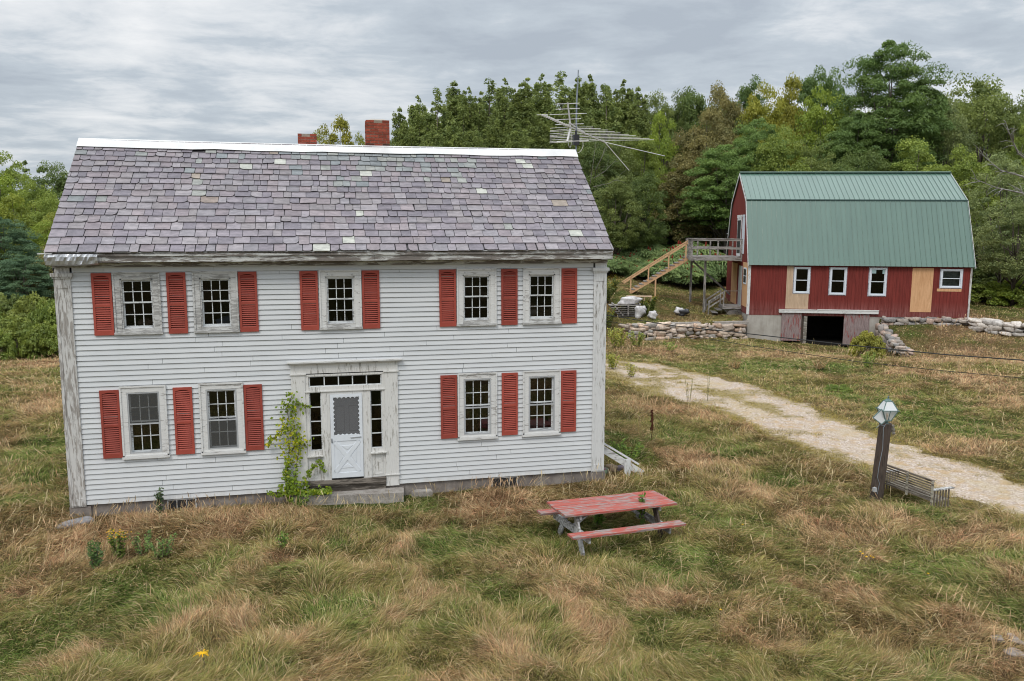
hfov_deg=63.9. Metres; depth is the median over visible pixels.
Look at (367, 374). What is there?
transom window
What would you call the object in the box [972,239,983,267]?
young tree
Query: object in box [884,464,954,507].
garden bench
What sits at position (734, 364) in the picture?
weed clump
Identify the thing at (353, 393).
inner door
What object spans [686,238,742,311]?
raised deck
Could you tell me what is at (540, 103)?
poplar tree
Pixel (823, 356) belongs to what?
utility wire
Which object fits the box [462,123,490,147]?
poplar tree
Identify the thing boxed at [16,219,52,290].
maple tree
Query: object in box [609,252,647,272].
sumac shrub
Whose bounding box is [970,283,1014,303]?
leafy shrub
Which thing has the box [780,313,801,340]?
sliding door
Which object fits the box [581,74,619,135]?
poplar tree
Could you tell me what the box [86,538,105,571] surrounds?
leafy weed
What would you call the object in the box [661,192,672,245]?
pine tree
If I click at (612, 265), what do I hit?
sumac shrub
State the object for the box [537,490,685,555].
picnic table
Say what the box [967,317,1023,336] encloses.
stone wall
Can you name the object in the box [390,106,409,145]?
poplar tree
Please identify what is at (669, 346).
weed clump
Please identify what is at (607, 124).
poplar tree
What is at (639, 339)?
weed clump
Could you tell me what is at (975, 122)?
oak tree
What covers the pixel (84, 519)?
flat stone
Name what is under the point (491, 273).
window
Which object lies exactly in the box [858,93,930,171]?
pine tree
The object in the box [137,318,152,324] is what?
knitted throw
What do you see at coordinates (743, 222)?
loft door
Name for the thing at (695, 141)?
oak tree
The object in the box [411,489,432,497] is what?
flat stone
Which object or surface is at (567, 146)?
poplar tree
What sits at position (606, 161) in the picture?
oak tree
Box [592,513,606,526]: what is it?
fern
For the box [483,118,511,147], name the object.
poplar tree
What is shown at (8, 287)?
pine tree
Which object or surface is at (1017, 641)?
rock
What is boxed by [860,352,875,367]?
weed clump
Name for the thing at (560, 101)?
poplar tree
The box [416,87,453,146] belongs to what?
poplar tree
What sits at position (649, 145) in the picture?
oak tree
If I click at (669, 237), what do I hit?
young tree
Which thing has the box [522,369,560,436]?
window
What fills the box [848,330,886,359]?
leafy shrub
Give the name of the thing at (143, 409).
window
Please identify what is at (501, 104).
poplar tree
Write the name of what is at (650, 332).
stone wall
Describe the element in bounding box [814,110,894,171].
pine tree
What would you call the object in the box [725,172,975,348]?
barn
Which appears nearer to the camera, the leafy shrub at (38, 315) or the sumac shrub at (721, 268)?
the leafy shrub at (38, 315)
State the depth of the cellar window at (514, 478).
20.40 m
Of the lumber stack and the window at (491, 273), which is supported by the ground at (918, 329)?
the lumber stack
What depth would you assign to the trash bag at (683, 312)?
53.03 m
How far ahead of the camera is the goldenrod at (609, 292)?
54.07 m
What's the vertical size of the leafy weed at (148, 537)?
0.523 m
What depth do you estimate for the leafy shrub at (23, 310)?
45.59 m
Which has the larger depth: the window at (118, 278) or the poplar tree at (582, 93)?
the poplar tree at (582, 93)
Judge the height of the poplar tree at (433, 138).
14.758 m
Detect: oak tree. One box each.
[22,245,54,303]
[23,160,68,211]
[27,195,59,241]
[578,137,621,217]
[593,131,641,229]
[593,175,646,273]
[616,169,671,249]
[622,130,664,225]
[645,89,680,182]
[647,151,728,244]
[660,86,695,170]
[665,105,745,233]
[669,86,709,192]
[698,80,749,250]
[793,136,836,171]
[815,92,863,141]
[829,151,873,171]
[856,148,899,171]
[872,107,919,152]
[924,91,971,139]
[926,94,976,190]
[930,70,1023,213]
[947,89,1002,208]
[972,92,1021,173]
[979,89,1023,217]
[994,115,1023,239]
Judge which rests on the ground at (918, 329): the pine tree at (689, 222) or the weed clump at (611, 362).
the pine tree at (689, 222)
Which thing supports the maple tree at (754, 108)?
on the ground at (918, 329)
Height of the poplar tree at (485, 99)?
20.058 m
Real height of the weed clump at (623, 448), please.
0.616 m
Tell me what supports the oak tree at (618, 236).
on the ground at (918, 329)
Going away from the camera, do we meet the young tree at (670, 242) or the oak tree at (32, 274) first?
the oak tree at (32, 274)
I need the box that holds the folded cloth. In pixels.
[215,314,229,323]
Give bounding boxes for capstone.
[656,322,700,324]
[712,321,748,323]
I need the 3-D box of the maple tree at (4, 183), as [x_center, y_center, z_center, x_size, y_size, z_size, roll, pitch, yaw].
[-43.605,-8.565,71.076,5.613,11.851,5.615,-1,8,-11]
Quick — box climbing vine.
[264,391,332,502]
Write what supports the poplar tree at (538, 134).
on the ground at (918, 329)
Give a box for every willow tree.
[964,149,1023,283]
[973,195,1023,305]
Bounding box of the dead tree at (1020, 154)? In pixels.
[966,120,1023,195]
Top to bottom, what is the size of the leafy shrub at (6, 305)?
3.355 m
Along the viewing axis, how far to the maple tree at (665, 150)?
77.73 m
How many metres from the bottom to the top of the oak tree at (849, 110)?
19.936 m
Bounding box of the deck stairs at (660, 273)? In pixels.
[622,240,687,296]
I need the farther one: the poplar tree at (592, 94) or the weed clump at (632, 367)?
the poplar tree at (592, 94)
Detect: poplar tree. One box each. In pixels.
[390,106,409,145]
[400,127,419,146]
[406,95,439,145]
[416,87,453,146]
[419,124,445,146]
[436,80,470,139]
[445,120,464,146]
[450,86,491,146]
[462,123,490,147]
[469,78,496,136]
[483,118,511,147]
[487,78,522,139]
[504,80,544,147]
[506,123,534,148]
[525,73,557,148]
[529,120,553,148]
[543,71,594,148]
[553,77,596,148]
[558,125,587,159]
[577,118,611,188]
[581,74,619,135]
[591,84,627,203]
[603,79,634,157]
[621,86,656,173]
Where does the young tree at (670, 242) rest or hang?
on the ground at (918, 329)
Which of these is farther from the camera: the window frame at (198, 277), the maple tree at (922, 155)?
the maple tree at (922, 155)
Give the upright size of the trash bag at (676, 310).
0.566 m
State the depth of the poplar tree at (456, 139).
77.92 m
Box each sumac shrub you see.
[607,256,631,273]
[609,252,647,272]
[612,259,682,279]
[618,242,671,261]
[642,246,698,280]
[645,262,720,286]
[668,241,724,282]
[689,252,726,284]
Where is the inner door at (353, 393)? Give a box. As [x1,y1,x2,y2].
[327,393,363,478]
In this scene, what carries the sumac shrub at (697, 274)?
on the ground at (918, 329)
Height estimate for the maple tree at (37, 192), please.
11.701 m
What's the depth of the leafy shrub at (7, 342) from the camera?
40.32 m
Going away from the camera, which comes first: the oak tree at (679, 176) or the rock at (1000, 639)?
the rock at (1000, 639)
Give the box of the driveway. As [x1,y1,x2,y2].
[605,359,1023,519]
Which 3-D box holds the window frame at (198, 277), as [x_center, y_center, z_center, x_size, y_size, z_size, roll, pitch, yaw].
[-6.609,-0.868,18.330,0.980,1.368,0.185,-2,8,-13]
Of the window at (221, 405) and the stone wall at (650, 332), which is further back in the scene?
the stone wall at (650, 332)
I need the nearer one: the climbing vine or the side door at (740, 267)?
the climbing vine
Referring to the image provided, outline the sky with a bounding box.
[0,0,1023,201]
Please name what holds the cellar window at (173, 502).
in the farmhouse
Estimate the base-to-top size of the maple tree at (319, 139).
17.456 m
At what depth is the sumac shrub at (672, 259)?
65.95 m
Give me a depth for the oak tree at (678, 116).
89.00 m
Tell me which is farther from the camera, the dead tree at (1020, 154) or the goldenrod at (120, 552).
the dead tree at (1020, 154)
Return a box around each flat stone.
[55,516,93,528]
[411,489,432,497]
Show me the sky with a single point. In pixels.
(250, 71)
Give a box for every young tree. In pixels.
[0,249,12,282]
[1,201,18,244]
[35,210,54,252]
[641,217,668,247]
[664,203,678,247]
[669,202,721,245]
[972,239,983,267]
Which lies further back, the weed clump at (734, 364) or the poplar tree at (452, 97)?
the poplar tree at (452, 97)
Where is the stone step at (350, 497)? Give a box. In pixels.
[293,486,403,504]
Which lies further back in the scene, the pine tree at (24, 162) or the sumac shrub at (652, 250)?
the pine tree at (24, 162)
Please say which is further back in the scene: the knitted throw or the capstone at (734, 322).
the capstone at (734, 322)
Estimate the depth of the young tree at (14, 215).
67.55 m
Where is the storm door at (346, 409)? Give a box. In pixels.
[330,393,363,477]
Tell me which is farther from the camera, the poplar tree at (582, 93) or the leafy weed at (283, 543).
the poplar tree at (582, 93)
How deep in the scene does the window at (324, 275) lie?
18.90 m
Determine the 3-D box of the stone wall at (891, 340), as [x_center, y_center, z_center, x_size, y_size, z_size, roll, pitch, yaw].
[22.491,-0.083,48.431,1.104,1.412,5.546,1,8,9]
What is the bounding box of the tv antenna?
[542,70,663,169]
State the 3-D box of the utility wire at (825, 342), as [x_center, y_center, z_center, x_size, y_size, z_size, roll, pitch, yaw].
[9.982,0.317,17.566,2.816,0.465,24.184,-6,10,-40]
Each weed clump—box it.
[606,352,619,368]
[607,327,628,346]
[609,438,643,459]
[625,363,637,376]
[627,331,644,346]
[664,341,676,350]
[685,379,692,400]
[726,359,741,368]
[812,359,827,368]
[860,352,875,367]
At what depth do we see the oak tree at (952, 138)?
73.75 m
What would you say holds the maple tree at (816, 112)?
on the ground at (918, 329)
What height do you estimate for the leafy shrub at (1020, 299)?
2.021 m
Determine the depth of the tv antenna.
23.15 m
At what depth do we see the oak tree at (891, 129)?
94.50 m
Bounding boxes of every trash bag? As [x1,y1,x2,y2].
[617,296,642,304]
[634,306,646,318]
[647,310,657,318]
[674,307,684,314]
[679,308,689,315]
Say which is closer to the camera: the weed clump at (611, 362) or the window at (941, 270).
the weed clump at (611, 362)
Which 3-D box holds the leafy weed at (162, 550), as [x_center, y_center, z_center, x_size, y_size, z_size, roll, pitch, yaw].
[-6.754,3.976,15.872,0.390,0.510,0.566,7,10,42]
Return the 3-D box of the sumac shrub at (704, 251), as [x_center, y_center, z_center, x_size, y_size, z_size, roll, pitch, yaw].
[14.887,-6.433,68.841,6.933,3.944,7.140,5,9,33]
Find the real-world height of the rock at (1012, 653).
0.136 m
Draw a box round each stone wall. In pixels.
[618,321,747,340]
[875,323,914,356]
[880,316,967,325]
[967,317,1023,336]
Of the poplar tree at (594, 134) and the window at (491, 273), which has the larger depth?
the poplar tree at (594, 134)
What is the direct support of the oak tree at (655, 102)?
on the ground at (918, 329)
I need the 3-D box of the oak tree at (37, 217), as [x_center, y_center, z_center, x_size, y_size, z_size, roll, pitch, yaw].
[-35.098,-6.490,63.452,4.610,9.402,4.788,-4,8,-25]
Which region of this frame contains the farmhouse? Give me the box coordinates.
[37,119,613,518]
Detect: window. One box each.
[111,272,163,334]
[119,385,170,459]
[167,498,196,508]
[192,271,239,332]
[198,382,246,454]
[309,374,380,386]
[318,270,362,329]
[457,268,496,325]
[457,372,497,440]
[491,476,517,486]
[522,268,561,324]
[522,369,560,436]
[743,267,746,283]
[792,267,810,293]
[828,267,847,294]
[867,267,887,296]
[939,269,963,288]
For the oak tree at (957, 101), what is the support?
on the ground at (918, 329)
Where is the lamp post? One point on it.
(886, 413)
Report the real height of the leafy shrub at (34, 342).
2.136 m
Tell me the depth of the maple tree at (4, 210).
64.54 m
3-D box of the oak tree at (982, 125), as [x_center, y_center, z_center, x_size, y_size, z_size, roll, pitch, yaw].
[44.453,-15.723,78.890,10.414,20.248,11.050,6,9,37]
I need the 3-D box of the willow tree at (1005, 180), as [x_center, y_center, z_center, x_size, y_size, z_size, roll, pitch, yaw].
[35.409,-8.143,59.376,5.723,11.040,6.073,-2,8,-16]
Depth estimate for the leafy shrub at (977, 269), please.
64.63 m
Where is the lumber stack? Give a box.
[608,302,640,315]
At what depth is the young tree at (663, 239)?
70.72 m
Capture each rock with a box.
[990,635,1004,642]
[1003,647,1023,660]
[1006,633,1023,644]
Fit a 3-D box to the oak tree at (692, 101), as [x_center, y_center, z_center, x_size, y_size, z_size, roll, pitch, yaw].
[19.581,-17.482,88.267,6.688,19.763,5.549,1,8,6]
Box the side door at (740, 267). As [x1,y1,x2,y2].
[737,265,742,305]
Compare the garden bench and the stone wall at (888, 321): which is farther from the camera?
the stone wall at (888, 321)
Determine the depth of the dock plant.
24.98 m
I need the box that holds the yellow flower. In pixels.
[193,649,208,668]
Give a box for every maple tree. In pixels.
[0,150,31,205]
[0,173,34,215]
[0,192,40,287]
[15,174,58,233]
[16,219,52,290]
[312,129,332,143]
[317,114,353,144]
[351,131,364,144]
[643,110,678,237]
[734,79,797,165]
[747,122,813,171]
[766,72,812,164]
[788,83,850,163]
[877,135,957,176]
[943,143,999,238]
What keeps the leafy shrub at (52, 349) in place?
on the ground at (918, 329)
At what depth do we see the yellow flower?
11.97 m
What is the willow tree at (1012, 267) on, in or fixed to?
on the ground at (918, 329)
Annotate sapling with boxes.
[636,492,645,523]
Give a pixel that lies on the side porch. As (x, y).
(728, 306)
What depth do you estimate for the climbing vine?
18.95 m
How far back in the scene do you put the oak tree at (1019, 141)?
66.97 m
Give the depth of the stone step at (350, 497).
19.29 m
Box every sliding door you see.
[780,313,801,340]
[842,314,869,343]
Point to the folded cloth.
(226, 319)
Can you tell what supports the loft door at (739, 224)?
in the barn
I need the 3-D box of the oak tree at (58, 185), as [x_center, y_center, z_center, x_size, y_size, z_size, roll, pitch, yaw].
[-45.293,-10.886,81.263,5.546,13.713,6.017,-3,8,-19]
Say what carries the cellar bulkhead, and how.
on the ground at (918, 329)
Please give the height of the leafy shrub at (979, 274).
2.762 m
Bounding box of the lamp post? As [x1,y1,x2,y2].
[869,396,899,500]
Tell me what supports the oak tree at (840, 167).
on the ground at (918, 329)
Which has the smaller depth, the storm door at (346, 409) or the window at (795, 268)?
the storm door at (346, 409)
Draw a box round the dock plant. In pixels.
[650,410,653,439]
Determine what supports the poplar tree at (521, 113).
on the ground at (918, 329)
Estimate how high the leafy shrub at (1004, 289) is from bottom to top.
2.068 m
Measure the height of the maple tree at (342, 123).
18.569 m
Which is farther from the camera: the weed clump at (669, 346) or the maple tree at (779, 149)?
the maple tree at (779, 149)
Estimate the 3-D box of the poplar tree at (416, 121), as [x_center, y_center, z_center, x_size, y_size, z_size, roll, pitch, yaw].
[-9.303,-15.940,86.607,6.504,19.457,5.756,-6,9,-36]
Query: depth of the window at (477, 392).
19.99 m
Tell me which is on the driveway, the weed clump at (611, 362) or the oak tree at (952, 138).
the weed clump at (611, 362)
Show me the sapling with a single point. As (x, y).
(640, 511)
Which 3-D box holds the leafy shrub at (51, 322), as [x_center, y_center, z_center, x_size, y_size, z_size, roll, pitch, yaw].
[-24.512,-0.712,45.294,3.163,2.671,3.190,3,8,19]
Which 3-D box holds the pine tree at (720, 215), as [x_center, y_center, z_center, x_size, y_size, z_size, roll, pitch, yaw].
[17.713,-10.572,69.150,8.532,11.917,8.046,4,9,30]
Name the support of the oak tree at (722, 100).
on the ground at (918, 329)
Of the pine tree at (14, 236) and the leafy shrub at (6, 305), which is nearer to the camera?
the leafy shrub at (6, 305)
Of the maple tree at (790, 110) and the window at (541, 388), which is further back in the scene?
the maple tree at (790, 110)
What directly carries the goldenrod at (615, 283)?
on the ground at (918, 329)
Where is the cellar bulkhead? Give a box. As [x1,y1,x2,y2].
[604,443,643,475]
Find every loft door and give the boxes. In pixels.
[736,215,741,255]
[742,215,744,253]
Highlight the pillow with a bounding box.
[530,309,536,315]
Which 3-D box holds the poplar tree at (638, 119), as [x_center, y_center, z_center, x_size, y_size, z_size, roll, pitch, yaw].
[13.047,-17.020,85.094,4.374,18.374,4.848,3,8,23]
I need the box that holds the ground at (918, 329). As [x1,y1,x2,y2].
[0,247,1023,680]
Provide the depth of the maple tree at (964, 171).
64.10 m
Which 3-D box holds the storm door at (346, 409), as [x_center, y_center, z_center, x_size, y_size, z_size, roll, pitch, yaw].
[-3.883,2.245,19.295,0.734,2.000,0.047,-2,8,-13]
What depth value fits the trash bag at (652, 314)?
51.66 m
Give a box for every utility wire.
[606,315,1023,360]
[608,321,1019,377]
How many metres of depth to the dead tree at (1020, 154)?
52.02 m
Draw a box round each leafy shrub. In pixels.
[0,292,27,341]
[0,313,39,353]
[0,329,18,362]
[1,291,49,325]
[17,320,58,360]
[24,298,55,328]
[40,324,58,358]
[41,305,55,325]
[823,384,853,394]
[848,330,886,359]
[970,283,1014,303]
[972,266,1023,293]
[972,267,996,284]
[979,278,1023,306]
[998,283,1023,307]
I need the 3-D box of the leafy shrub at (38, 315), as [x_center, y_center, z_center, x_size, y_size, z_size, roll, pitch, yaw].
[-25.404,-0.896,45.259,2.847,3.069,2.871,-2,8,-12]
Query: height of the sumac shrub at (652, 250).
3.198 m
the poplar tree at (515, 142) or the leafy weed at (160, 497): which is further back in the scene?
the poplar tree at (515, 142)
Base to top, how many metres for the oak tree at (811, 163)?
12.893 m
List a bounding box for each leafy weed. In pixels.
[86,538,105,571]
[129,530,151,555]
[146,531,176,559]
[153,487,163,512]
[276,531,288,547]
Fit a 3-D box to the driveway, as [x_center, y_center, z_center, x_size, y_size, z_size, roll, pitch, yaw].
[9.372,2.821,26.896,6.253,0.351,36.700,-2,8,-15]
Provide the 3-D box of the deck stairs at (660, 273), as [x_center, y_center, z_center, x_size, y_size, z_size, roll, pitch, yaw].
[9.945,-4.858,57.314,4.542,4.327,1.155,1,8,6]
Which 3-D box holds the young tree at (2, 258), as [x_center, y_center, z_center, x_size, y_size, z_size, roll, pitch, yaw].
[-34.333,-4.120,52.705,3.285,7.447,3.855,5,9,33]
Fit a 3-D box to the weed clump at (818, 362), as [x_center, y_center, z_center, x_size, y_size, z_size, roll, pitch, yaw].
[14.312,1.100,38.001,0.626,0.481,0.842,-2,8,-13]
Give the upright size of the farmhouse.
9.568 m
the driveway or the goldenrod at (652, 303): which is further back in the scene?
the goldenrod at (652, 303)
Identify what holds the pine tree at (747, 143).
on the ground at (918, 329)
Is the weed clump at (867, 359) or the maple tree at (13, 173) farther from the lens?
the maple tree at (13, 173)
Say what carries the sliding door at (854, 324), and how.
in the barn
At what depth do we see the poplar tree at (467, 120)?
83.15 m
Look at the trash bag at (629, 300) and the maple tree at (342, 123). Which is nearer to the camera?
the trash bag at (629, 300)
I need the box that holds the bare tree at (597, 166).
[587,133,625,186]
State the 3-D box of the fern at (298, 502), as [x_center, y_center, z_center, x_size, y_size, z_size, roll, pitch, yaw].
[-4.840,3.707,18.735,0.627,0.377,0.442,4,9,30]
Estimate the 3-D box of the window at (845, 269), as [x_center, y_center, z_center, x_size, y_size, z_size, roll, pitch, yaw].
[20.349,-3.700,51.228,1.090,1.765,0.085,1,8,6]
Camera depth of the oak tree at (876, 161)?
67.18 m
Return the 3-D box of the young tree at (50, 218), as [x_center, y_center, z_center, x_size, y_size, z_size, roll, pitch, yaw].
[-34.303,-5.662,61.536,3.214,8.184,3.095,7,10,43]
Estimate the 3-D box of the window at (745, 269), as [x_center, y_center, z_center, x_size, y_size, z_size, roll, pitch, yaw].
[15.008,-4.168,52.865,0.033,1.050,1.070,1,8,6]
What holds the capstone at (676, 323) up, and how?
on the stone wall at (650, 332)
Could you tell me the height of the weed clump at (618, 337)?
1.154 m
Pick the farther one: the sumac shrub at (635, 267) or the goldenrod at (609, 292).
the sumac shrub at (635, 267)
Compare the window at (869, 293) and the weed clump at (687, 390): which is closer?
the weed clump at (687, 390)
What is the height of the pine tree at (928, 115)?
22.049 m
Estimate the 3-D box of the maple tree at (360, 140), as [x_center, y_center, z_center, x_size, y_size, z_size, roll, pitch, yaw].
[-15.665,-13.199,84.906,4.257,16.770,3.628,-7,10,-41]
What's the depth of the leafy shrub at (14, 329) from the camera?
42.05 m
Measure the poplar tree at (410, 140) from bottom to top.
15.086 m
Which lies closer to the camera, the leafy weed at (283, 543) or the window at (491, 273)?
the leafy weed at (283, 543)
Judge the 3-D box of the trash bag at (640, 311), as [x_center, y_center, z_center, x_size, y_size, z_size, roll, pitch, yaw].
[8.196,-1.786,52.308,0.848,0.879,0.745,-2,8,-13]
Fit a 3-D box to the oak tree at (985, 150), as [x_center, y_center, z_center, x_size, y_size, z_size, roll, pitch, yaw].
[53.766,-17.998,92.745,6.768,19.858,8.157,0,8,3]
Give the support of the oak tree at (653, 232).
on the ground at (918, 329)
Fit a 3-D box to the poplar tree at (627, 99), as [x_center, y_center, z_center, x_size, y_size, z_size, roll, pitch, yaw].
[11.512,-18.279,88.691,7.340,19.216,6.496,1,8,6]
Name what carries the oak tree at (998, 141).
on the ground at (918, 329)
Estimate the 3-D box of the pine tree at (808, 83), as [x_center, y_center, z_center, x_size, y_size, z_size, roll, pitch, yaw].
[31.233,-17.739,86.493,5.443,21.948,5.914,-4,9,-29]
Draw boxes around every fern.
[289,495,310,507]
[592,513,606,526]
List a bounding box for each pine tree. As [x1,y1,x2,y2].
[0,217,43,285]
[0,254,53,301]
[22,160,29,185]
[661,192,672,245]
[665,205,716,247]
[674,144,765,281]
[716,117,793,202]
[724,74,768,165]
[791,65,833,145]
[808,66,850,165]
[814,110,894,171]
[827,39,961,171]
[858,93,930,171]
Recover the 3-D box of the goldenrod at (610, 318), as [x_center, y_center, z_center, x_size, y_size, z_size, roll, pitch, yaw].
[5.880,-1.453,50.740,1.608,1.475,1.219,2,8,15]
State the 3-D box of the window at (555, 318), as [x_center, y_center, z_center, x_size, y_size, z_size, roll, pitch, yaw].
[0.719,-1.089,20.005,0.980,1.368,0.185,-2,8,-13]
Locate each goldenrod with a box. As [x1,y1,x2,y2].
[106,529,131,558]
[606,283,614,301]
[606,307,615,327]
[607,275,619,293]
[640,296,657,314]
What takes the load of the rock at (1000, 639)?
on the ground at (918, 329)
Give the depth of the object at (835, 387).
32.75 m
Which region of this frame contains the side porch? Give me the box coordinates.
[705,290,741,314]
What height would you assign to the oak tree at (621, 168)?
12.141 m
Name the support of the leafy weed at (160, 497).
on the ground at (918, 329)

